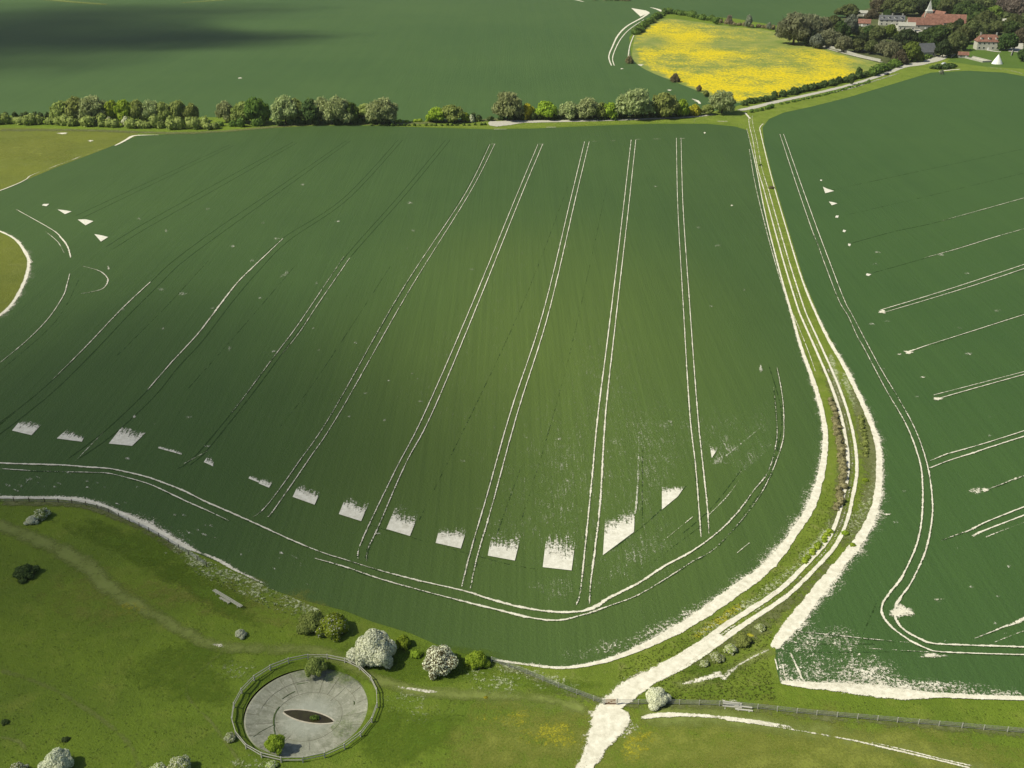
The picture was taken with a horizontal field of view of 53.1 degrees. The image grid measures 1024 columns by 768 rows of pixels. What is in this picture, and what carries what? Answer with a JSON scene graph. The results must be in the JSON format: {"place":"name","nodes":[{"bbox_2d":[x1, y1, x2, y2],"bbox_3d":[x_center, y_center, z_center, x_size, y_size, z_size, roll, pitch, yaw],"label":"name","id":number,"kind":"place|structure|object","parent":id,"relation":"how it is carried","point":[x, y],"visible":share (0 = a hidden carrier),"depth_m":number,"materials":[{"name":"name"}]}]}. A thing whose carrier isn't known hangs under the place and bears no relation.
{"place":"outdoors","nodes":[
{"label":"outdoors","id":0,"kind":"place"},
{"bbox_2d":[244,669,367,756],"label":"dew pond","id":1,"kind":"structure","parent":0,"point":[301,712],"depth_m":166.35,"materials":[{"name":"concrete"}]},
{"bbox_2d":[77,520,732,765],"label":"lush grass","id":2,"kind":"structure","parent":0,"point":[435,729],"depth_m":174.22,"materials":[{"name":"green plant"}]},
{"bbox_2d":[231,654,377,762],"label":"rail fence","id":3,"kind":"object","parent":2,"relation":"on","point":[254,677],"visible":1,"depth_m":162.70,"materials":[{"name":"grey wood"}]},
{"bbox_2d":[304,656,327,677],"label":"bush","id":4,"kind":"object","parent":2,"relation":"on","point":[315,665],"visible":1,"depth_m":171.56,"materials":[{"name":"green plant"}]},
{"bbox_2d":[346,628,396,668],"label":"hawthorn bush","id":5,"kind":"object","parent":2,"relation":"on","point":[374,647],"visible":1,"depth_m":172.98,"materials":[{"name":"white plant"}]},
{"bbox_2d":[396,634,410,650],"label":"bush","id":6,"kind":"object","parent":2,"relation":"on","point":[403,641],"visible":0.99,"depth_m":177.82,"materials":[{"name":"green plant"}]},
{"bbox_2d":[422,644,458,680],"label":"hawthorn bush","id":7,"kind":"object","parent":2,"relation":"on","point":[442,659],"visible":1,"depth_m":171.27,"materials":[{"name":"white plant"}]},
{"bbox_2d":[464,650,490,669],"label":"bush","id":8,"kind":"object","parent":2,"relation":"on","point":[475,659],"visible":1,"depth_m":173.33,"materials":[{"name":"green plant"}]},
{"bbox_2d":[0,124,822,665],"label":"crop field","id":9,"kind":"structure","parent":0,"point":[742,330],"depth_m":282.09,"materials":[{"name":"green plant"}]},
{"bbox_2d":[12,180,870,569],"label":"bare chalk","id":10,"kind":"structure","parent":9,"relation":"on","point":[612,536],"depth_m":211.93,"materials":[{"name":"white stone"}]},
{"bbox_2d":[0,0,869,121],"bbox_3d":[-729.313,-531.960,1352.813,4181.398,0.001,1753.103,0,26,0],"label":"crop field","id":11,"kind":"structure","parent":0,"point":[415,59],"depth_m":803.64,"materials":[{"name":"green plant"}]},
{"bbox_2d":[122,603,753,757],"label":"buttercups","id":12,"kind":"object","parent":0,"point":[706,629],"visible":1,"depth_m":161.49,"materials":[{"name":"yellow plant"}]},
{"bbox_2d":[0,140,1022,652],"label":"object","id":13,"kind":"object","parent":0,"point":[344,336],"visible":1,"depth_m":312.96,"materials":[{"name":"green plant"}]},
{"bbox_2d":[0,14,1023,767],"bbox_3d":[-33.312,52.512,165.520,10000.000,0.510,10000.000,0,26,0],"label":"ground","id":14,"kind":"structure","parent":0,"point":[48,648],"depth_m":168.53,"materials":[{"name":"green plant"}]},
{"bbox_2d":[0,233,26,316],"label":"pasture","id":15,"kind":"structure","parent":14,"relation":"on","point":[13,264],"depth_m":351.61,"materials":[{"name":"green plant"}]},
{"bbox_2d":[12,563,39,583],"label":"bush","id":16,"kind":"object","parent":14,"relation":"on","point":[22,574],"visible":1,"depth_m":195.70,"materials":[{"name":"green plant"}]},
{"bbox_2d":[37,747,73,767],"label":"hawthorn bush","id":17,"kind":"object","parent":14,"relation":"on","point":[57,757],"visible":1,"depth_m":152.60,"materials":[{"name":"white plant"}]},
{"bbox_2d":[49,100,67,117],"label":"hedgerow tree","id":18,"kind":"object","parent":14,"relation":"on","point":[57,108],"visible":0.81,"depth_m":559.33,"materials":[{"name":"green plant"}]},
{"bbox_2d":[0,127,138,189],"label":"pasture","id":19,"kind":"structure","parent":14,"relation":"on","point":[16,168],"depth_m":510.13,"materials":[{"name":"green plant"}]},
{"bbox_2d":[64,96,83,117],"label":"hedgerow tree","id":20,"kind":"object","parent":14,"relation":"on","point":[71,109],"visible":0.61,"depth_m":558.18,"materials":[{"name":"green plant"}]},
{"bbox_2d":[73,94,106,119],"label":"hedgerow tree","id":21,"kind":"object","parent":14,"relation":"on","point":[90,105],"visible":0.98,"depth_m":558.37,"materials":[{"name":"green plant"}]},
{"bbox_2d":[0,497,206,566],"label":"wire fence","id":22,"kind":"object","parent":14,"relation":"on","point":[19,498],"visible":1,"depth_m":218.50,"materials":[{"name":"grey metal"}]},
{"bbox_2d":[0,112,219,129],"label":"hedge","id":23,"kind":"object","parent":14,"relation":"on","point":[177,123],"visible":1,"depth_m":552.50,"materials":[{"name":"green plant"}]},
{"bbox_2d":[103,100,117,118],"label":"hedgerow tree","id":24,"kind":"object","parent":14,"relation":"on","point":[108,108],"visible":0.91,"depth_m":560.56,"materials":[{"name":"green plant"}]},
{"bbox_2d":[113,99,131,121],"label":"hedgerow tree","id":25,"kind":"object","parent":14,"relation":"on","point":[121,108],"visible":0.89,"depth_m":559.44,"materials":[{"name":"green plant"}]},
{"bbox_2d":[129,99,147,120],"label":"hedgerow tree","id":26,"kind":"object","parent":14,"relation":"on","point":[136,111],"visible":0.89,"depth_m":560.24,"materials":[{"name":"green plant"}]},
{"bbox_2d":[142,99,157,118],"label":"hedgerow tree","id":27,"kind":"object","parent":14,"relation":"on","point":[149,106],"visible":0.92,"depth_m":560.18,"materials":[{"name":"green plant"}]},
{"bbox_2d":[155,101,169,120],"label":"hedgerow tree","id":28,"kind":"object","parent":14,"relation":"on","point":[163,111],"visible":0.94,"depth_m":560.32,"materials":[{"name":"green plant"}]},
{"bbox_2d":[169,99,184,118],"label":"hedgerow tree","id":29,"kind":"object","parent":14,"relation":"on","point":[176,109],"visible":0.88,"depth_m":560.89,"materials":[{"name":"green plant"}]},
{"bbox_2d":[166,754,190,767],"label":"hawthorn bush","id":30,"kind":"object","parent":14,"relation":"on","point":[182,761],"visible":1,"depth_m":152.46,"materials":[{"name":"white plant"}]},
{"bbox_2d":[181,102,198,120],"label":"hedgerow tree","id":31,"kind":"object","parent":14,"relation":"on","point":[191,109],"visible":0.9,"depth_m":561.64,"materials":[{"name":"green plant"}]},
{"bbox_2d":[214,100,232,121],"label":"hedgerow tree","id":32,"kind":"object","parent":14,"relation":"on","point":[223,108],"visible":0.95,"depth_m":560.92,"materials":[{"name":"green plant"}]},
{"bbox_2d":[230,101,246,121],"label":"hedgerow tree","id":33,"kind":"object","parent":14,"relation":"on","point":[236,110],"visible":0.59,"depth_m":557.44,"materials":[{"name":"green plant"}]},
{"bbox_2d":[217,116,264,126],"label":"hedge","id":34,"kind":"object","parent":14,"relation":"on","point":[256,121],"visible":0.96,"depth_m":554.61,"materials":[{"name":"green plant"}]},
{"bbox_2d":[243,96,270,120],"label":"hedgerow tree","id":35,"kind":"object","parent":14,"relation":"on","point":[255,107],"visible":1,"depth_m":554.97,"materials":[{"name":"green plant"}]},
{"bbox_2d":[264,734,284,754],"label":"bush","id":36,"kind":"object","parent":14,"relation":"on","point":[274,742],"visible":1,"depth_m":156.78,"materials":[{"name":"green plant"}]},
{"bbox_2d":[270,95,296,123],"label":"hedgerow tree","id":37,"kind":"object","parent":14,"relation":"on","point":[281,106],"visible":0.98,"depth_m":553.65,"materials":[{"name":"green plant"}]},
{"bbox_2d":[298,97,321,121],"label":"hedgerow tree","id":38,"kind":"object","parent":14,"relation":"on","point":[308,110],"visible":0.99,"depth_m":554.81,"materials":[{"name":"green plant"}]},
{"bbox_2d":[296,610,324,633],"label":"bush","id":39,"kind":"object","parent":14,"relation":"on","point":[309,621],"visible":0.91,"depth_m":181.29,"materials":[{"name":"green plant"}]},
{"bbox_2d":[313,95,331,122],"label":"hedgerow tree","id":40,"kind":"object","parent":14,"relation":"on","point":[320,102],"visible":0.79,"depth_m":557.12,"materials":[{"name":"green plant"}]},
{"bbox_2d":[315,611,348,641],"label":"bush","id":41,"kind":"object","parent":14,"relation":"on","point":[334,625],"visible":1,"depth_m":180.17,"materials":[{"name":"green plant"}]},
{"bbox_2d":[276,116,391,125],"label":"hedge","id":42,"kind":"object","parent":14,"relation":"on","point":[335,121],"visible":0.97,"depth_m":559.76,"materials":[{"name":"green plant"}]},
{"bbox_2d":[323,95,353,123],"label":"hedgerow tree","id":43,"kind":"object","parent":14,"relation":"on","point":[335,105],"visible":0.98,"depth_m":554.33,"materials":[{"name":"green plant"}]},
{"bbox_2d":[364,96,398,123],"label":"hedgerow tree","id":44,"kind":"object","parent":14,"relation":"on","point":[384,108],"visible":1,"depth_m":554.88,"materials":[{"name":"green plant"}]},
{"bbox_2d":[0,520,998,767],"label":"footpath","id":45,"kind":"structure","parent":14,"relation":"on","point":[98,577],"depth_m":170.51,"materials":[{"name":"white plant"}]},
{"bbox_2d":[491,91,524,119],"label":"hedgerow tree","id":46,"kind":"object","parent":14,"relation":"on","point":[506,104],"visible":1,"depth_m":564.08,"materials":[{"name":"green plant"}]},
{"bbox_2d":[0,0,1023,767],"bbox_3d":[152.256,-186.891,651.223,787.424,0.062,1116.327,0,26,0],"label":"bare chalk","id":47,"kind":"structure","parent":14,"relation":"on","point":[610,722],"depth_m":195.82,"materials":[{"name":"white stone"}]},
{"bbox_2d":[534,100,557,117],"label":"hedgerow tree","id":48,"kind":"object","parent":14,"relation":"on","point":[546,109],"visible":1,"depth_m":567.47,"materials":[{"name":"green plant"}]},
{"bbox_2d":[491,657,602,702],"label":"wire fence","id":49,"kind":"object","parent":14,"relation":"on","point":[547,680],"visible":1,"depth_m":169.91,"materials":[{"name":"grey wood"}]},
{"bbox_2d":[557,101,580,119],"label":"hedgerow tree","id":50,"kind":"object","parent":14,"relation":"on","point":[569,110],"visible":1,"depth_m":567.71,"materials":[{"name":"green plant"}]},
{"bbox_2d":[470,111,690,120],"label":"hedge","id":51,"kind":"object","parent":14,"relation":"on","point":[533,116],"visible":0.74,"depth_m":570.95,"materials":[{"name":"green plant"}]},
{"bbox_2d":[576,97,599,117],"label":"hedgerow tree","id":52,"kind":"object","parent":14,"relation":"on","point":[587,106],"visible":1,"depth_m":566.21,"materials":[{"name":"green plant"}]},
{"bbox_2d":[645,687,671,710],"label":"hawthorn bush","id":53,"kind":"object","parent":14,"relation":"on","point":[657,697],"visible":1,"depth_m":165.21,"materials":[{"name":"white plant"}]},
{"bbox_2d":[631,7,722,34],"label":"hedge","id":54,"kind":"object","parent":14,"relation":"on","point":[639,28],"visible":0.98,"depth_m":974.94,"materials":[{"name":"green plant"}]},
{"bbox_2d":[383,56,1023,697],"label":"grass verge","id":55,"kind":"object","parent":14,"relation":"on","point":[601,680],"depth_m":223.18,"materials":[{"name":"green plant"}]},
{"bbox_2d":[425,106,444,121],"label":"hedgerow tree","id":56,"kind":"object","parent":55,"relation":"on","point":[436,113],"visible":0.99,"depth_m":561.21,"materials":[{"name":"green plant"}]},
{"bbox_2d":[441,104,464,121],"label":"hedgerow tree","id":57,"kind":"object","parent":55,"relation":"on","point":[452,113],"visible":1,"depth_m":560.01,"materials":[{"name":"green plant"}]},
{"bbox_2d":[614,88,654,115],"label":"hedgerow tree","id":58,"kind":"object","parent":55,"relation":"on","point":[635,101],"visible":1,"depth_m":566.46,"materials":[{"name":"green plant"}]},
{"bbox_2d":[652,92,679,116],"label":"hedgerow tree","id":59,"kind":"object","parent":55,"relation":"on","point":[667,104],"visible":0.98,"depth_m":569.36,"materials":[{"name":"green plant"}]},
{"bbox_2d":[708,89,736,113],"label":"hedgerow tree","id":60,"kind":"object","parent":55,"relation":"on","point":[722,101],"visible":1,"depth_m":579.79,"materials":[{"name":"green plant"}]},
{"bbox_2d":[733,632,751,648],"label":"shrub","id":61,"kind":"object","parent":55,"relation":"on","point":[742,639],"visible":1,"depth_m":178.72,"materials":[{"name":"green plant"}]},
{"bbox_2d":[619,483,866,699],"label":"verge grass tufts","id":62,"kind":"object","parent":55,"relation":"on","point":[770,697],"visible":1,"depth_m":174.76,"materials":[{"name":"green plant"}]},
{"bbox_2d":[741,71,869,105],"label":"hedge","id":63,"kind":"object","parent":55,"relation":"on","point":[794,90],"visible":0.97,"depth_m":647.33,"materials":[{"name":"green plant"}]},
{"bbox_2d":[802,528,833,563],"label":"bramble row","id":64,"kind":"object","parent":55,"relation":"on","point":[812,551],"visible":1,"depth_m":204.59,"materials":[{"name":"green plant"}]},
{"bbox_2d":[779,79,870,103],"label":"hedge","id":65,"kind":"object","parent":55,"relation":"on","point":[834,91],"visible":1,"depth_m":639.67,"materials":[{"name":"green plant"}]},
{"bbox_2d":[827,397,848,510],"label":"bramble row","id":66,"kind":"object","parent":55,"relation":"on","point":[841,459],"visible":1,"depth_m":236.01,"materials":[{"name":"plant"}]},
{"bbox_2d":[858,415,869,457],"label":"bramble row","id":67,"kind":"object","parent":55,"relation":"on","point":[864,443],"visible":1,"depth_m":245.46,"materials":[{"name":"green plant"}]},
{"bbox_2d":[488,26,1023,126],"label":"lane","id":68,"kind":"structure","parent":14,"relation":"on","point":[512,122],"depth_m":626.22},
{"bbox_2d":[618,699,1023,732],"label":"wire fence","id":69,"kind":"object","parent":14,"relation":"on","point":[817,711],"visible":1,"depth_m":163.21,"materials":[{"name":"grey wood"}]},
{"bbox_2d":[868,57,910,75],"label":"hedge","id":70,"kind":"object","parent":14,"relation":"on","point":[883,67],"visible":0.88,"depth_m":713.15,"materials":[{"name":"green plant"}]},
{"bbox_2d":[0,134,1023,655],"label":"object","id":71,"kind":"object","parent":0,"point":[596,434],"visible":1,"depth_m":240.41,"materials":[{"name":"green plant"}]},
{"bbox_2d":[15,184,1008,623],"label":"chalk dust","id":72,"kind":"object","parent":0,"point":[557,444],"visible":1,"depth_m":232.42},
{"bbox_2d":[1,113,1023,736],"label":"rank grass","id":73,"kind":"structure","parent":0,"point":[747,627],"depth_m":214.04,"materials":[{"name":"green plant"}]},
{"bbox_2d":[173,355,883,765],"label":"wildflowers","id":74,"kind":"object","parent":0,"point":[513,667],"visible":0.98,"depth_m":197.04,"materials":[{"name":"plant"}]},
{"bbox_2d":[632,19,879,102],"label":"buttercup meadow","id":75,"kind":"structure","parent":0,"point":[741,64],"depth_m":763.13,"materials":[{"name":"yellow plant"}]},
{"bbox_2d":[762,71,1023,695],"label":"crop field","id":76,"kind":"structure","parent":0,"point":[945,123],"depth_m":298.05,"materials":[{"name":"green plant"}]},
{"bbox_2d":[809,0,1023,62],"bbox_3d":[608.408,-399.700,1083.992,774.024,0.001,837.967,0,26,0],"label":"garden ground","id":77,"kind":"structure","parent":0,"point":[874,22],"depth_m":843.13,"materials":[{"name":"green plant"}]},
{"bbox_2d":[774,11,815,44],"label":"village tree","id":78,"kind":"object","parent":77,"relation":"on","point":[795,25],"visible":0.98,"depth_m":819.14,"materials":[{"name":"green plant"}]},
{"bbox_2d":[805,12,822,34],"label":"village tree","id":79,"kind":"object","parent":77,"relation":"on","point":[816,20],"visible":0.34,"depth_m":841.25,"materials":[{"name":"green plant"}]},
{"bbox_2d":[820,28,841,46],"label":"village tree","id":80,"kind":"object","parent":77,"relation":"on","point":[830,36],"visible":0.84,"depth_m":813.93,"materials":[{"name":"green plant"}]},
{"bbox_2d":[835,20,850,36],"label":"village tree","id":81,"kind":"object","parent":77,"relation":"on","point":[843,28],"visible":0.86,"depth_m":853.99,"materials":[{"name":"green plant"}]},
{"bbox_2d":[834,35,852,51],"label":"village tree","id":82,"kind":"object","parent":77,"relation":"on","point":[843,42],"visible":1,"depth_m":790.70,"materials":[{"name":"green plant"}]},
{"bbox_2d":[834,3,860,17],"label":"village tree","id":83,"kind":"object","parent":77,"relation":"on","point":[847,10],"visible":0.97,"depth_m":987.29,"materials":[{"name":"green plant"}]},
{"bbox_2d":[869,25,887,40],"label":"village tree","id":84,"kind":"object","parent":77,"relation":"on","point":[877,33],"visible":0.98,"depth_m":834.93,"materials":[{"name":"green plant"}]},
{"bbox_2d":[878,13,904,25],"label":"terrace","id":85,"kind":"structure","parent":77,"relation":"on","point":[888,19],"depth_m":939.78,"materials":[{"name":"stone"}]},
{"bbox_2d":[883,39,904,59],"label":"village tree","id":86,"kind":"object","parent":77,"relation":"on","point":[890,49],"visible":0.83,"depth_m":748.47,"materials":[{"name":"green plant"}]},
{"bbox_2d":[892,0,917,15],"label":"village tree","id":87,"kind":"object","parent":77,"relation":"on","point":[905,7],"visible":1,"depth_m":999.64,"materials":[{"name":"green plant"}]},
{"bbox_2d":[891,28,918,45],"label":"village tree","id":88,"kind":"object","parent":77,"relation":"on","point":[904,36],"visible":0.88,"depth_m":805.28,"materials":[{"name":"green plant"}]},
{"bbox_2d":[903,41,924,59],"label":"village tree","id":89,"kind":"object","parent":77,"relation":"on","point":[912,49],"visible":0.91,"depth_m":747.36,"materials":[{"name":"green plant"}]},
{"bbox_2d":[906,17,943,29],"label":"barn","id":90,"kind":"structure","parent":77,"relation":"on","point":[922,23],"depth_m":915.10,"materials":[{"name":"red tile"}]},
{"bbox_2d":[919,43,935,56],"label":"slate house","id":91,"kind":"structure","parent":77,"relation":"on","point":[927,48],"depth_m":774.14,"materials":[{"name":"grey stone"}]},
{"bbox_2d":[833,0,1023,44],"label":"woodland","id":92,"kind":"object","parent":77,"relation":"on","point":[989,4],"visible":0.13,"depth_m":984.08,"materials":[{"name":"green plant"}]},
{"bbox_2d":[923,24,952,42],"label":"village tree","id":93,"kind":"object","parent":77,"relation":"on","point":[939,33],"visible":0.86,"depth_m":812.04,"materials":[{"name":"green plant"}]},
{"bbox_2d":[934,38,952,57],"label":"village tree","id":94,"kind":"object","parent":77,"relation":"on","point":[945,46],"visible":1,"depth_m":765.58,"materials":[{"name":"green plant"}]},
{"bbox_2d":[925,13,966,23],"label":"barn","id":95,"kind":"structure","parent":77,"relation":"on","point":[949,18],"depth_m":925.29,"materials":[{"name":"red tile"}]},
{"bbox_2d":[936,0,962,13],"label":"village tree","id":96,"kind":"object","parent":77,"relation":"on","point":[946,6],"visible":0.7,"depth_m":1007.55,"materials":[{"name":"green plant"}]},
{"bbox_2d":[948,31,968,48],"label":"village tree","id":97,"kind":"object","parent":77,"relation":"on","point":[962,38],"visible":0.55,"depth_m":797.64,"materials":[{"name":"green plant"}]},
{"bbox_2d":[949,0,972,14],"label":"village tree","id":98,"kind":"object","parent":77,"relation":"on","point":[958,7],"visible":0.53,"depth_m":952.11,"materials":[{"name":"green plant"}]},
{"bbox_2d":[963,20,984,37],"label":"village tree","id":99,"kind":"object","parent":77,"relation":"on","point":[976,27],"visible":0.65,"depth_m":857.22,"materials":[{"name":"green plant"}]},
{"bbox_2d":[962,3,988,21],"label":"village tree","id":100,"kind":"object","parent":77,"relation":"on","point":[972,11],"visible":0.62,"depth_m":940.17,"materials":[{"name":"green plant"}]},
{"bbox_2d":[973,32,998,49],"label":"manor house","id":101,"kind":"structure","parent":77,"relation":"on","point":[986,41],"depth_m":803.48,"materials":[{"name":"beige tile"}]},
{"bbox_2d":[1002,20,1020,33],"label":"village tree","id":102,"kind":"object","parent":77,"relation":"on","point":[1011,26],"visible":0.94,"depth_m":874.95,"materials":[{"name":"green plant"}]},
{"bbox_2d":[1005,0,1023,15],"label":"village tree","id":103,"kind":"object","parent":77,"relation":"on","point":[1016,6],"visible":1,"depth_m":980.87,"materials":[{"name":"brown plant"}]},
{"bbox_2d":[948,41,1023,68],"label":"lawn","id":104,"kind":"structure","parent":0,"point":[1008,59],"depth_m":767.44,"materials":[{"name":"green plant"}]},
{"bbox_2d":[998,32,1018,49],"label":"village tree","id":105,"kind":"object","parent":104,"relation":"on","point":[1008,40],"visible":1,"depth_m":798.00,"materials":[{"name":"green plant"}]},
{"label":"lawn","id":106,"kind":"structure","parent":0,"visible":0},
{"bbox_2d":[844,14,858,36],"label":"village tree","id":107,"kind":"object","parent":106,"relation":"on","point":[851,20],"visible":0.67,"depth_m":862.96,"materials":[{"name":"green plant"}]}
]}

